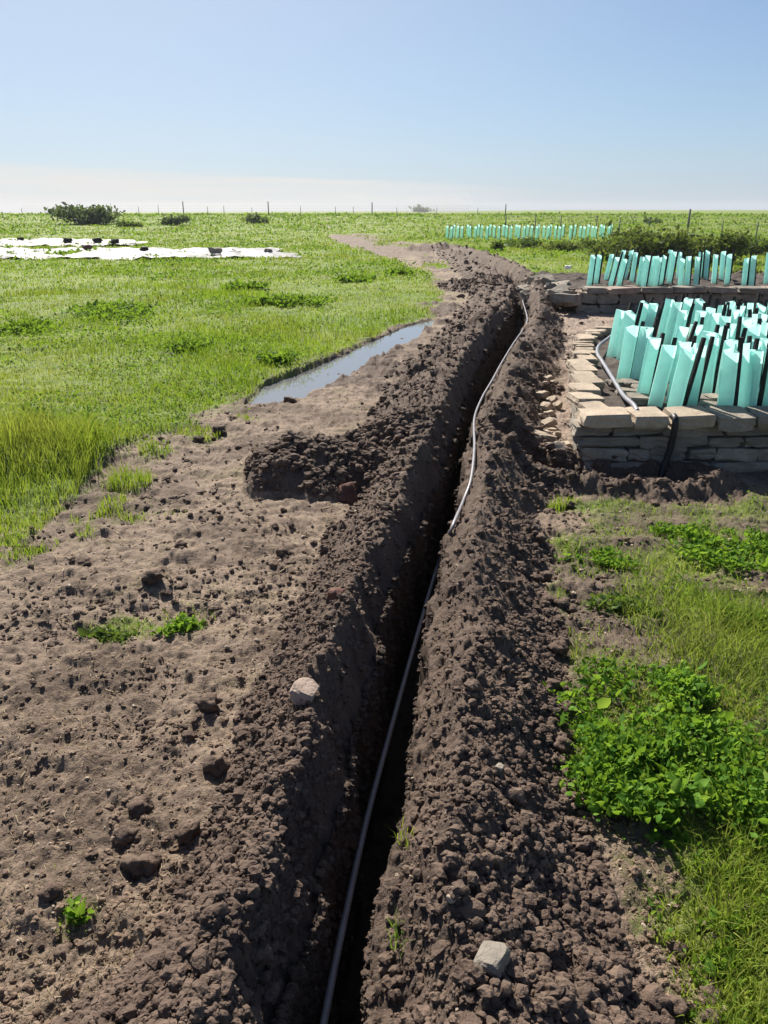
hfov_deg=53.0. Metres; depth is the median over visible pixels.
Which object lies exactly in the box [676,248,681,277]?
tree guard
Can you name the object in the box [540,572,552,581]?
soil clod
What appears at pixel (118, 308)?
weed clump
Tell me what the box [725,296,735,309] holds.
tree guard
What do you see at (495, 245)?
bush
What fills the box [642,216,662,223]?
bush
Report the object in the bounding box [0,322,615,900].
scattered crumbs
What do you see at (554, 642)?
soil clod
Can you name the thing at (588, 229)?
tree guard
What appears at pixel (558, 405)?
loose stone
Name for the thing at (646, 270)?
tree guard
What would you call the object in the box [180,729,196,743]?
soil clod
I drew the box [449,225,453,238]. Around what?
tree guard
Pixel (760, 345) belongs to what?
tree guard
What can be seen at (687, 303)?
tree guard
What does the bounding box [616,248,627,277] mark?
tree guard
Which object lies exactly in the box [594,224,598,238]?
tree guard
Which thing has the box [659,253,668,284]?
tree guard
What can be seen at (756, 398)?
tree guard
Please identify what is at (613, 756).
weed clump
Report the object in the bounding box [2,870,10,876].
soil clod
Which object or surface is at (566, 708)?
soil clod
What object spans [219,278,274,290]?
weed clump
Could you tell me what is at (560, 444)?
loose stone
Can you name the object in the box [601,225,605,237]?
tree guard
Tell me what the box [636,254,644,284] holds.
tree guard
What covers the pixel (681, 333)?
tree guard
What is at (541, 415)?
loose stone
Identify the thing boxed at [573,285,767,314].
stone wall
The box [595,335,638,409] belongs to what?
hose
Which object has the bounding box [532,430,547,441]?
loose stone
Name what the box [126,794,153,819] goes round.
soil clod
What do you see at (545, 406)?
loose stone
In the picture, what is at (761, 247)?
bush
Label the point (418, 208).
bush
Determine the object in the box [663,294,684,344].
tree guard
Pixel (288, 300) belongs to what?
weed clump
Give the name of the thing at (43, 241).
plastic sheet
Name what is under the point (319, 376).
puddle
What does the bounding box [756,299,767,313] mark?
tree guard
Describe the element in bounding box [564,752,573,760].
soil clod
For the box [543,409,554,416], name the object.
loose stone
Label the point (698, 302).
tree guard
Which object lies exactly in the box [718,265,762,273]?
bush
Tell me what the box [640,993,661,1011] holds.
soil clod
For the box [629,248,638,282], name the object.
tree guard
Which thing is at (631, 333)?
tree guard
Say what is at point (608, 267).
tree guard
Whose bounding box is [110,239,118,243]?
weight
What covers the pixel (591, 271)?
tree guard
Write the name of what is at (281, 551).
soil clod
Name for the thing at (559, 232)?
tree guard
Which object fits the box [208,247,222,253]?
weight
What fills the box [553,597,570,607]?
soil clod
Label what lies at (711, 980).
soil clod
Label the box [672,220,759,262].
bush
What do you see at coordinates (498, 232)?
tree guard
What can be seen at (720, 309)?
tree guard
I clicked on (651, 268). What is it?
tree guard
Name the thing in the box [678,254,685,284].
tree guard
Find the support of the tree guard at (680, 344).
on the bed soil at (610, 397)
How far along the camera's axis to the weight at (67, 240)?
36.79 m
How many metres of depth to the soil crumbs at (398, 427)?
4.83 m
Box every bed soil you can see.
[533,270,767,288]
[594,332,688,410]
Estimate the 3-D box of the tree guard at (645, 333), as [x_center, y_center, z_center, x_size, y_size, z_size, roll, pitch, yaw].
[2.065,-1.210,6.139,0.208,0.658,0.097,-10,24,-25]
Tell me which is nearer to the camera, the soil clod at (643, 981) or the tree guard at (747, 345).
the soil clod at (643, 981)
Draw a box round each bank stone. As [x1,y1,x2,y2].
[289,677,319,704]
[446,894,455,903]
[473,940,510,977]
[494,763,503,771]
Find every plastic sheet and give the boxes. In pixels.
[0,238,147,246]
[0,247,301,259]
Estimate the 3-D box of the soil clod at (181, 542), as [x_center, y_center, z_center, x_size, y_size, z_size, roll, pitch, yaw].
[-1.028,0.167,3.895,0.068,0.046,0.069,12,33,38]
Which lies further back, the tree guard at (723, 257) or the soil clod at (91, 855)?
the tree guard at (723, 257)
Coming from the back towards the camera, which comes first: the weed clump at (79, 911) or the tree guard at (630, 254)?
the tree guard at (630, 254)
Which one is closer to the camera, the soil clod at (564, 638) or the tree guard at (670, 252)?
the soil clod at (564, 638)
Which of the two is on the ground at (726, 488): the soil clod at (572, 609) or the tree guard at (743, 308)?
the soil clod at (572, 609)
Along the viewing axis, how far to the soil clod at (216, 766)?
2.32 m
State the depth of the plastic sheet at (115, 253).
27.77 m
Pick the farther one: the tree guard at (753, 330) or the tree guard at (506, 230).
the tree guard at (506, 230)
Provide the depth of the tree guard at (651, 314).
7.63 m
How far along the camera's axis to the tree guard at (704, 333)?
5.92 m
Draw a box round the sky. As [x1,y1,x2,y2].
[0,0,767,212]
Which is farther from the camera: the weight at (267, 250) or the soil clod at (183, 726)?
the weight at (267, 250)
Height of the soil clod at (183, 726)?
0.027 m
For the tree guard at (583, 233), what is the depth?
43.56 m
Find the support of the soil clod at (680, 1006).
on the soil bank at (424, 751)
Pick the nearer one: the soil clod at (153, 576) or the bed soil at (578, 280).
the soil clod at (153, 576)
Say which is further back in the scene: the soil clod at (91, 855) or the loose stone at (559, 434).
the loose stone at (559, 434)
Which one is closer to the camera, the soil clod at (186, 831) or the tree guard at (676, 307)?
the soil clod at (186, 831)
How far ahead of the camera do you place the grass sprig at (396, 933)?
1.68 m
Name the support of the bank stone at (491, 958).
on the soil bank at (424, 751)
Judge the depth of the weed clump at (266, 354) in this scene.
8.39 m
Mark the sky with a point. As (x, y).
(148, 105)
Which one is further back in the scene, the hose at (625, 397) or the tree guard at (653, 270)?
the tree guard at (653, 270)
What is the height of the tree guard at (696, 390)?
0.642 m
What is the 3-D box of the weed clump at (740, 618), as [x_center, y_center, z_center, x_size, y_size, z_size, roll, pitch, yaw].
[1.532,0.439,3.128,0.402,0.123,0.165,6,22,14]
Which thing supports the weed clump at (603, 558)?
on the ground at (726, 488)
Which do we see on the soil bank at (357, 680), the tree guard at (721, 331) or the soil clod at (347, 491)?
the soil clod at (347, 491)
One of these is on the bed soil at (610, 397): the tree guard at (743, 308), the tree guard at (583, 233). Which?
the tree guard at (743, 308)
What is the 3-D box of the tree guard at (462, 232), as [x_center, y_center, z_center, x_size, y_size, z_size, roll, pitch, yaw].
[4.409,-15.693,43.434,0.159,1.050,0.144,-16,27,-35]
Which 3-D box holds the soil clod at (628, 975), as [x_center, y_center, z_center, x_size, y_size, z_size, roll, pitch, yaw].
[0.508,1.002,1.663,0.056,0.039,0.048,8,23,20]
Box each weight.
[63,238,72,242]
[82,244,91,249]
[92,238,102,242]
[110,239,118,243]
[139,246,148,250]
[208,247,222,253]
[264,248,272,252]
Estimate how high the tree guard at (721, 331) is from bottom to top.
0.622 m
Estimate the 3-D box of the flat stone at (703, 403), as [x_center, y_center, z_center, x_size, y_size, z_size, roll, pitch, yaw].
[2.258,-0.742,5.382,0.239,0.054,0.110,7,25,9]
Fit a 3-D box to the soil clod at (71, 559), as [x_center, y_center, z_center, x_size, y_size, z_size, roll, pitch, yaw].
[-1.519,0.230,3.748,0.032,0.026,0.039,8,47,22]
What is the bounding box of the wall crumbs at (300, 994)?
[271,294,530,1023]
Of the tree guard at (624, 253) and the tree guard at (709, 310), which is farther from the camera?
the tree guard at (624, 253)
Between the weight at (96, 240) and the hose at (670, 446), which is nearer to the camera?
the hose at (670, 446)
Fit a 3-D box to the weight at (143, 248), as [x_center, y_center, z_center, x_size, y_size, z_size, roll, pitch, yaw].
[-9.108,-10.001,29.245,0.324,0.175,0.256,-12,25,-29]
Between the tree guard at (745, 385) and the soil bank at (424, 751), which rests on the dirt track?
the soil bank at (424, 751)
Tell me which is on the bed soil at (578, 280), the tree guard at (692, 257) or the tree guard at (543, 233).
the tree guard at (692, 257)
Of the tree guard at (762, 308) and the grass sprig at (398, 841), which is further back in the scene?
the tree guard at (762, 308)
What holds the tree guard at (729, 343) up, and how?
on the bed soil at (610, 397)
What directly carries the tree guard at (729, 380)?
on the bed soil at (610, 397)
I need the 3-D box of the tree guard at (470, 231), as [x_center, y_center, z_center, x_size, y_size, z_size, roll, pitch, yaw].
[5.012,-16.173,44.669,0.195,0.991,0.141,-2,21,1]
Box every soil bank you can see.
[61,244,516,1023]
[372,245,681,1023]
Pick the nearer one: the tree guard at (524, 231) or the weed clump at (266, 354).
the weed clump at (266, 354)
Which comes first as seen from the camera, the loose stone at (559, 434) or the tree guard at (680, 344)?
the tree guard at (680, 344)
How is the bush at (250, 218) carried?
on the ground at (726, 488)
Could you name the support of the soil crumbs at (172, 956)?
on the dirt track
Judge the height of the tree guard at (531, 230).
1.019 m
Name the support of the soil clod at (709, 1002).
on the ground at (726, 488)
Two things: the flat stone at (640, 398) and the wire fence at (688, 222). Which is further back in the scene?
the wire fence at (688, 222)
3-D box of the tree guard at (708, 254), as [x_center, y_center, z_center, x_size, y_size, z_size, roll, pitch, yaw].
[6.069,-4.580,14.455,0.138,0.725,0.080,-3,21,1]
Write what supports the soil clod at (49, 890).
on the dirt track
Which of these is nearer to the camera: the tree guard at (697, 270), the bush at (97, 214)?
the tree guard at (697, 270)
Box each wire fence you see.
[21,201,505,215]
[505,209,767,237]
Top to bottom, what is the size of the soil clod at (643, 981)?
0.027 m
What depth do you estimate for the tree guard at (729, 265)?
13.72 m
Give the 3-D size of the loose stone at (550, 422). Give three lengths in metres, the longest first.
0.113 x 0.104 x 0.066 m
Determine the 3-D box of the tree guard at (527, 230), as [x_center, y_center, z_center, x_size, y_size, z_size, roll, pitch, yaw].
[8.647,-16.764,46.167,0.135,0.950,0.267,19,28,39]
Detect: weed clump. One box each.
[0,312,63,333]
[6,246,110,257]
[17,402,60,430]
[52,297,171,321]
[62,411,107,442]
[63,894,94,925]
[74,624,136,643]
[150,611,206,636]
[160,336,213,351]
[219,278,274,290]
[234,290,268,305]
[252,348,299,364]
[258,291,337,307]
[331,270,376,282]
[385,266,420,274]
[542,651,767,846]
[553,545,643,568]
[579,590,665,618]
[645,828,708,862]
[646,519,713,536]
[667,528,767,578]
[688,905,767,986]
[711,605,766,625]
[714,802,767,857]
[720,525,767,550]
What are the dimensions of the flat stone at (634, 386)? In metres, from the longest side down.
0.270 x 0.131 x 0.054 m
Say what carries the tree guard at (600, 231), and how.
on the ground at (726, 488)
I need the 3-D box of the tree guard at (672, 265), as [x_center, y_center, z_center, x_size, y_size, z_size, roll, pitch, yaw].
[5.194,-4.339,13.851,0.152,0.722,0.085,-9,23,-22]
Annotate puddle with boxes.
[245,320,434,404]
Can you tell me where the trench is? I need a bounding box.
[303,270,529,1023]
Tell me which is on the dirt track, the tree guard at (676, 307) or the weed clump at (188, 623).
the weed clump at (188, 623)
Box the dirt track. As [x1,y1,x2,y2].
[0,233,683,1023]
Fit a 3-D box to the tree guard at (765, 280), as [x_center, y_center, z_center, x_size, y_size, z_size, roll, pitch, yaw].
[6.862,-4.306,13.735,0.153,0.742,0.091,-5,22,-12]
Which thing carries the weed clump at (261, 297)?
on the ground at (726, 488)
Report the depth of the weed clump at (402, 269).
20.20 m
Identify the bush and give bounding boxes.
[40,202,129,224]
[114,219,143,226]
[157,213,192,224]
[239,212,268,223]
[406,204,434,211]
[488,240,506,250]
[504,236,545,247]
[535,240,592,250]
[577,237,599,249]
[581,234,627,260]
[587,212,708,265]
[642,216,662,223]
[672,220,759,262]
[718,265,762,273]
[741,237,767,253]
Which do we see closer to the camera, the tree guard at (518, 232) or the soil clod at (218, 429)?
the soil clod at (218, 429)
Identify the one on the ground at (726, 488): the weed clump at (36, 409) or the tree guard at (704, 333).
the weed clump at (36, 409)
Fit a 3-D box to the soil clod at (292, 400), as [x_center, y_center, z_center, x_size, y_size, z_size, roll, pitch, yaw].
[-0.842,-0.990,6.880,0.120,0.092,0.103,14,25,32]
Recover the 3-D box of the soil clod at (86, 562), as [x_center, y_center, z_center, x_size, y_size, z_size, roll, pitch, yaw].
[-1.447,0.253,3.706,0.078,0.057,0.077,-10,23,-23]
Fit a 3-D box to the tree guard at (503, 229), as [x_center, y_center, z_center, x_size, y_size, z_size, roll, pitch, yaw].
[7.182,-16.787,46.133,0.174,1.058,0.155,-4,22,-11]
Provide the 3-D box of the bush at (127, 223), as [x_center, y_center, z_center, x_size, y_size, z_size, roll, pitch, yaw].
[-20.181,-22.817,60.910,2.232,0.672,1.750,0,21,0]
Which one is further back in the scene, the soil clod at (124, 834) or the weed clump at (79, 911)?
the soil clod at (124, 834)
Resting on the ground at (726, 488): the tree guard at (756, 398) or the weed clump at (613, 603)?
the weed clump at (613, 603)
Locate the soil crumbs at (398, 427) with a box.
[243,268,722,505]
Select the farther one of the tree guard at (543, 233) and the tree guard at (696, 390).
the tree guard at (543, 233)
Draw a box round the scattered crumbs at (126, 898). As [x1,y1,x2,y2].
[0,306,767,1023]
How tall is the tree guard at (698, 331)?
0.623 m
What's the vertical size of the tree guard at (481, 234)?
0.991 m
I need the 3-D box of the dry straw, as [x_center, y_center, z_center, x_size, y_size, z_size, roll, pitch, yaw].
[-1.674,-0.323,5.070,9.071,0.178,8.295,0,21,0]
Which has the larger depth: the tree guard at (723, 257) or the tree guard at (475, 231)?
the tree guard at (475, 231)
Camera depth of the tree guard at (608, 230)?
43.53 m
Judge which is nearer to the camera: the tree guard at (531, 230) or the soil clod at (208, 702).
the soil clod at (208, 702)
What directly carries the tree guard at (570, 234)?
on the ground at (726, 488)
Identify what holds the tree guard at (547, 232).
on the ground at (726, 488)
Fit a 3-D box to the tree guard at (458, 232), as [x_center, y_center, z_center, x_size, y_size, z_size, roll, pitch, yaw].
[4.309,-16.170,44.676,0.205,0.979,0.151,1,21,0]
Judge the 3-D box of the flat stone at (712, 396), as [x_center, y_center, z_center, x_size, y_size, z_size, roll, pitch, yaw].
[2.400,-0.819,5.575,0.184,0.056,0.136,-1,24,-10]
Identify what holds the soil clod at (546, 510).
on the dirt track
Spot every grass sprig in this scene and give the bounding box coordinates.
[386,813,415,852]
[386,909,405,957]
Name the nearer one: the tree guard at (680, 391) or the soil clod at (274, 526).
the soil clod at (274, 526)
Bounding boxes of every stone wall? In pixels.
[515,273,581,306]
[565,326,611,449]
[568,405,767,472]
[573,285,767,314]
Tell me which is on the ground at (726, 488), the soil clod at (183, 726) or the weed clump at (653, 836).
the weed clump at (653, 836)
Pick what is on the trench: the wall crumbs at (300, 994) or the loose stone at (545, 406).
the wall crumbs at (300, 994)
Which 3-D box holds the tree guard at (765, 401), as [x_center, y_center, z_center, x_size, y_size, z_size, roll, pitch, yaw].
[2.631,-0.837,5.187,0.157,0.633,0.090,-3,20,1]
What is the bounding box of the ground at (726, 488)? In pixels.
[0,210,767,1023]
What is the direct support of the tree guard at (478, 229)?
on the ground at (726, 488)
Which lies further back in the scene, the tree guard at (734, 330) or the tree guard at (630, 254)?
the tree guard at (630, 254)
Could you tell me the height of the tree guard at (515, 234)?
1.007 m
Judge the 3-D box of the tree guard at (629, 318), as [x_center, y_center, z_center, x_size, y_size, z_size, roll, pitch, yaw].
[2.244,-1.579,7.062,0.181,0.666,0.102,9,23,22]
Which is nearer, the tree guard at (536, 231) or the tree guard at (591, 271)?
the tree guard at (591, 271)
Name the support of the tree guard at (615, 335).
on the bed soil at (610, 397)
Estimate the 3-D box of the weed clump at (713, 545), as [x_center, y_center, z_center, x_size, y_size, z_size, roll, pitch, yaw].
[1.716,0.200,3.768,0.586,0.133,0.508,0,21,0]
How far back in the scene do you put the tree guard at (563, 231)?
46.06 m
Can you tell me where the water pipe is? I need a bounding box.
[319,300,527,1023]
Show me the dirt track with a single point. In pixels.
(280, 419)
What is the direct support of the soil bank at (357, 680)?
on the dirt track
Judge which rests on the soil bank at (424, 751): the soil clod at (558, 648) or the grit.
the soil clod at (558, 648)
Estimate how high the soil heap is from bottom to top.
0.264 m
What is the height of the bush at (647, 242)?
1.607 m
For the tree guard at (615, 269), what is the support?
on the bed soil at (578, 280)
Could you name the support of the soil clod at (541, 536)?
on the soil bank at (424, 751)
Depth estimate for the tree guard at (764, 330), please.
6.24 m
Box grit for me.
[0,349,766,1022]
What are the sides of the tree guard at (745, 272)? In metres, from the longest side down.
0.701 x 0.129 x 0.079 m
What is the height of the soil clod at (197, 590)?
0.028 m
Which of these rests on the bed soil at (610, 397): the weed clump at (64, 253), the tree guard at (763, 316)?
the tree guard at (763, 316)
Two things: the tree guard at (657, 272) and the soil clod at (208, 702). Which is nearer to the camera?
the soil clod at (208, 702)
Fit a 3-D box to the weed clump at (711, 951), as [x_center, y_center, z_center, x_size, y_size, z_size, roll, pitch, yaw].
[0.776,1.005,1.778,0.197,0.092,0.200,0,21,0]
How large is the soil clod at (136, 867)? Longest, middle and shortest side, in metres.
0.114 x 0.095 x 0.072 m
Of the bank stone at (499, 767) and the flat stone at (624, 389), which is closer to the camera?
the bank stone at (499, 767)
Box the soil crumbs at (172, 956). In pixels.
[50,242,675,1023]
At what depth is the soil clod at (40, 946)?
1.79 m
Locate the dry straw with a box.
[0,355,767,1023]
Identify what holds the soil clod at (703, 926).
on the ground at (726, 488)
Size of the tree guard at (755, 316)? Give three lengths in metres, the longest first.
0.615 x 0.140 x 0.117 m
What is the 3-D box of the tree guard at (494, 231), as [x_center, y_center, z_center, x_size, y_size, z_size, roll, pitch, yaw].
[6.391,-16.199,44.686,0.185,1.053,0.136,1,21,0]
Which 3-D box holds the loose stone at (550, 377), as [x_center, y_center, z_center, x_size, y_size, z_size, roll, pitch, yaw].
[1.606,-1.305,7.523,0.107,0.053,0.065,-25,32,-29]
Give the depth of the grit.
2.65 m
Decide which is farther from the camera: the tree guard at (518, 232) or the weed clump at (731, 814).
the tree guard at (518, 232)
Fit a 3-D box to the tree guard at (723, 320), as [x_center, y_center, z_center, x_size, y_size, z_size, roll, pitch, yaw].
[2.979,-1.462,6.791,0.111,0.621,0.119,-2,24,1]
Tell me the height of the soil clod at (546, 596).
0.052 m
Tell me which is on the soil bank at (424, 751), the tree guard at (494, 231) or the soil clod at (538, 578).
the soil clod at (538, 578)
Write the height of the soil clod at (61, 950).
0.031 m
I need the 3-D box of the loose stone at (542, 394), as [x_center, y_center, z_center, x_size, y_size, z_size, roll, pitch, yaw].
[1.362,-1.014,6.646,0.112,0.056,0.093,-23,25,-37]
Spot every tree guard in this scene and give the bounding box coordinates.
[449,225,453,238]
[456,226,459,238]
[460,224,463,238]
[469,225,471,237]
[473,224,477,238]
[477,225,479,237]
[480,225,482,237]
[485,226,488,238]
[492,225,495,237]
[497,226,500,239]
[502,223,505,236]
[505,224,508,238]
[509,224,512,238]
[514,223,519,236]
[517,225,520,238]
[522,226,525,238]
[526,224,530,236]
[530,224,533,238]
[535,225,538,238]
[542,224,545,238]
[546,226,550,238]
[554,224,557,238]
[558,224,561,239]
[561,225,564,236]
[569,224,574,239]
[573,224,577,236]
[578,226,581,237]
[582,226,585,238]
[586,223,590,236]
[587,252,596,285]
[593,253,603,283]
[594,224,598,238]
[599,223,602,236]
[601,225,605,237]
[603,249,617,279]
[606,302,632,357]
[607,224,611,237]
[608,252,622,285]
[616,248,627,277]
[616,255,628,285]
[616,302,643,359]
[616,321,644,378]
[624,248,637,278]
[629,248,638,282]
[630,317,658,378]
[634,297,653,341]
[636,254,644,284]
[636,333,664,393]
[641,252,652,286]
[644,301,664,336]
[647,337,676,406]
[648,252,657,284]
[649,252,660,286]
[653,253,662,285]
[657,296,677,337]
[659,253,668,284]
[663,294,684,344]
[665,246,674,278]
[665,336,696,403]
[667,250,678,283]
[667,337,705,406]
[668,321,697,381]
[670,303,694,344]
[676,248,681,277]
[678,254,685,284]
[682,294,699,327]
[684,251,691,284]
[686,254,693,284]
[687,336,714,405]
[688,294,712,335]
[688,317,703,343]
[693,251,702,284]
[694,303,706,330]
[698,249,705,277]
[700,325,719,340]
[701,325,728,393]
[703,248,711,279]
[704,299,718,330]
[708,304,727,331]
[711,251,718,283]
[715,322,730,367]
[715,328,747,393]
[717,302,729,315]
[717,337,743,405]
[718,309,731,326]
[719,246,727,279]
[723,317,741,339]
[724,248,735,283]
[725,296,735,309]
[730,299,740,334]
[734,300,747,316]
[735,336,751,350]
[738,338,759,407]
[740,309,752,342]
[741,252,751,285]
[742,293,760,313]
[745,308,758,324]
[745,318,761,342]
[748,251,756,285]
[748,346,767,405]
[751,339,767,386]
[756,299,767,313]
[757,311,767,322]
[758,338,767,393]
[759,317,767,338]
[762,347,767,405]
[763,253,767,283]
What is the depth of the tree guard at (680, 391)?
5.14 m
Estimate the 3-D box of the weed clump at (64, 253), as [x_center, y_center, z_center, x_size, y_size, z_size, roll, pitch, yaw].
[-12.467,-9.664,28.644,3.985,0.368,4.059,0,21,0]
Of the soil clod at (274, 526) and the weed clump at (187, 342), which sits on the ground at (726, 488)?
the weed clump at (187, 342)
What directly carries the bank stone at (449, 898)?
on the soil bank at (424, 751)
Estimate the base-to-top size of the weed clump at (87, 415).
0.205 m
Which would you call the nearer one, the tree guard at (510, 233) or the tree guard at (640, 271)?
the tree guard at (640, 271)
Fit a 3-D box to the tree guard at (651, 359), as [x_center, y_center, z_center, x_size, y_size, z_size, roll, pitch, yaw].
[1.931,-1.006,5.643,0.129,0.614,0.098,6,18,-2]
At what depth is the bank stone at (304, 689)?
2.25 m
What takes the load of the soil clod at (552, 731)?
on the soil bank at (424, 751)
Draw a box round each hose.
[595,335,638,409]
[657,413,678,477]
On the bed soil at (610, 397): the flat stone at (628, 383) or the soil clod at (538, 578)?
the flat stone at (628, 383)
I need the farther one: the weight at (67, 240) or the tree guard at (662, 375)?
the weight at (67, 240)
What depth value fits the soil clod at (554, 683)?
2.71 m
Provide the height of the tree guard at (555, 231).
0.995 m
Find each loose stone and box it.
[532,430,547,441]
[536,390,549,398]
[538,413,544,417]
[539,401,550,410]
[541,417,556,427]
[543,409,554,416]
[543,434,556,441]
[544,375,553,379]
[546,395,556,403]
[551,431,561,438]
[553,401,562,409]
[554,440,566,451]
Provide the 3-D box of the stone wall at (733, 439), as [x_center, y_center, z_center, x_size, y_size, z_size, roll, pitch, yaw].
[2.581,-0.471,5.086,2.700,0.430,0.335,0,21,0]
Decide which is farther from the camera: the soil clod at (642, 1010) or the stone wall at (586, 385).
the stone wall at (586, 385)
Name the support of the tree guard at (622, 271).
on the bed soil at (578, 280)
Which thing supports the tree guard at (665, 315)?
on the bed soil at (610, 397)
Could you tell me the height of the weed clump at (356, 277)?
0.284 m
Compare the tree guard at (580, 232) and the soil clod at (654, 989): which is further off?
the tree guard at (580, 232)
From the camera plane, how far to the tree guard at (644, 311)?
7.77 m
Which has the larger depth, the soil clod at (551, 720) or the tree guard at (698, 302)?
the tree guard at (698, 302)
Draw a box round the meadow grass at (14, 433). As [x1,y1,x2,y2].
[0,213,767,560]
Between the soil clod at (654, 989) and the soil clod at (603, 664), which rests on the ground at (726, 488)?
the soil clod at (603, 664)
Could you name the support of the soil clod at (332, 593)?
on the soil bank at (357, 680)
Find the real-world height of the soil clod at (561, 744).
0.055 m
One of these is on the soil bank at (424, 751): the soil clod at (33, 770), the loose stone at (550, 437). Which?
the loose stone at (550, 437)
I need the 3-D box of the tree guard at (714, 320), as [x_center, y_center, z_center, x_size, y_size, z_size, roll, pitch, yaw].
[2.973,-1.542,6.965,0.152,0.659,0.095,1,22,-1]
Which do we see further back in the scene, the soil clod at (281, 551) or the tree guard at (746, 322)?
the tree guard at (746, 322)
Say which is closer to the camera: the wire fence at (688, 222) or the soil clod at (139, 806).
the soil clod at (139, 806)
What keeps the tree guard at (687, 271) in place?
on the bed soil at (578, 280)
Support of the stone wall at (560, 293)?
on the ground at (726, 488)
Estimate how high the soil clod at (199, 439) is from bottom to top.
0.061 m
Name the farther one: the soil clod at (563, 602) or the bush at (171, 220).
the bush at (171, 220)
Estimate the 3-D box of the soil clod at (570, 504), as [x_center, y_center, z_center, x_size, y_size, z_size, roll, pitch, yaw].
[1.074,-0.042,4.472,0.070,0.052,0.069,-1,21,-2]
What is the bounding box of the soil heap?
[244,438,355,500]
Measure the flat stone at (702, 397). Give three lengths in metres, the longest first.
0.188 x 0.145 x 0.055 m
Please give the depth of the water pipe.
2.53 m
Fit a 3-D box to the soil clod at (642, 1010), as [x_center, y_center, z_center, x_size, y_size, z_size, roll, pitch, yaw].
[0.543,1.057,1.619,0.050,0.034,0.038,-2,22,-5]
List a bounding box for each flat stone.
[605,379,624,387]
[614,387,636,395]
[621,378,638,387]
[625,392,649,404]
[631,384,666,393]
[697,400,716,406]
[700,394,710,400]
[702,393,717,401]
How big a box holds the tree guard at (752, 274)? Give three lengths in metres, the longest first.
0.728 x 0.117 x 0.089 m
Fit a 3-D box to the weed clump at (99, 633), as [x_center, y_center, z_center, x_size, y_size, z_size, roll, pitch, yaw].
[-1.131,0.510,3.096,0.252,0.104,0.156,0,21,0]
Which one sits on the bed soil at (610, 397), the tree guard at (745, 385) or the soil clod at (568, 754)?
the tree guard at (745, 385)
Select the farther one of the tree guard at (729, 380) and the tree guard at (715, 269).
the tree guard at (715, 269)
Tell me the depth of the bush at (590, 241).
33.50 m
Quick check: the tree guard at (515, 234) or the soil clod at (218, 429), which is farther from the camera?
the tree guard at (515, 234)
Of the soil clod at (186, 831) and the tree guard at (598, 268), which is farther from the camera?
the tree guard at (598, 268)
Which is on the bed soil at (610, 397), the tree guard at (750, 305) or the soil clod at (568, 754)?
the tree guard at (750, 305)
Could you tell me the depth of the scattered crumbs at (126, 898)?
2.04 m
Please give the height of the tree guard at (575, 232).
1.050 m
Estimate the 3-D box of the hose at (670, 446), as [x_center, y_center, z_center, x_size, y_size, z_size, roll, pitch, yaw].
[1.825,-0.395,4.939,0.071,0.462,0.145,17,27,37]
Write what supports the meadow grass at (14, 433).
on the ground at (726, 488)
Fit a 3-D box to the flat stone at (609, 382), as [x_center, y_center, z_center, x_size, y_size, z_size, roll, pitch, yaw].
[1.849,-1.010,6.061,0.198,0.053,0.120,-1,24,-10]
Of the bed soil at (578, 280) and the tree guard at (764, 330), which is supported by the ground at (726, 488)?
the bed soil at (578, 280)
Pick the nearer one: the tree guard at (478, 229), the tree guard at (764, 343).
the tree guard at (764, 343)
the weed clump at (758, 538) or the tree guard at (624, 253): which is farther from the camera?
the tree guard at (624, 253)
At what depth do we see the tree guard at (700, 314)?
7.11 m
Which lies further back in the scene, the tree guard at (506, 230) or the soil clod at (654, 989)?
the tree guard at (506, 230)
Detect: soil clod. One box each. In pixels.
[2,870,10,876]
[30,768,37,773]
[37,881,62,900]
[37,943,44,949]
[53,942,72,962]
[68,556,74,562]
[77,557,91,565]
[86,851,98,859]
[113,825,139,846]
[119,852,161,881]
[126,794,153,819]
[141,569,163,583]
[174,539,187,547]
[175,818,201,845]
[179,723,187,729]
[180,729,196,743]
[192,435,204,442]
[193,588,200,593]
[193,692,222,713]
[202,754,228,777]
[211,425,226,434]
[233,723,248,741]
[270,523,278,528]
[275,547,287,556]
[284,396,296,403]
[310,540,317,544]
[327,587,346,600]
[337,482,359,504]
[532,572,542,581]
[536,532,546,540]
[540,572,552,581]
[540,591,555,604]
[543,508,555,513]
[544,716,559,727]
[545,678,561,691]
[548,640,564,652]
[549,724,556,733]
[550,640,568,654]
[550,734,572,752]
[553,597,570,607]
[558,636,568,644]
[560,700,575,714]
[563,500,574,508]
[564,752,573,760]
[565,605,577,612]
[574,982,598,1010]
[596,657,611,668]
[611,964,632,986]
[636,975,649,987]
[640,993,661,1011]
[640,1003,652,1015]
[642,982,672,1007]
[665,940,692,961]
[667,993,688,1017]
[694,920,709,931]
[696,982,723,1006]
[701,1008,721,1023]
[705,975,721,986]
[705,995,718,1006]
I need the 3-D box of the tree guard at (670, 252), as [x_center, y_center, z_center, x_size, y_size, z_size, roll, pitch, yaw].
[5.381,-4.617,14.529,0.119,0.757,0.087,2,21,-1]
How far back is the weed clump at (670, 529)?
4.07 m
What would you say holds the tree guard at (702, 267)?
on the bed soil at (578, 280)
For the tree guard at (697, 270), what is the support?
on the bed soil at (578, 280)
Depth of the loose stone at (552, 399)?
6.71 m
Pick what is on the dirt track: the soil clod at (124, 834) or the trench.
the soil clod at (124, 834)

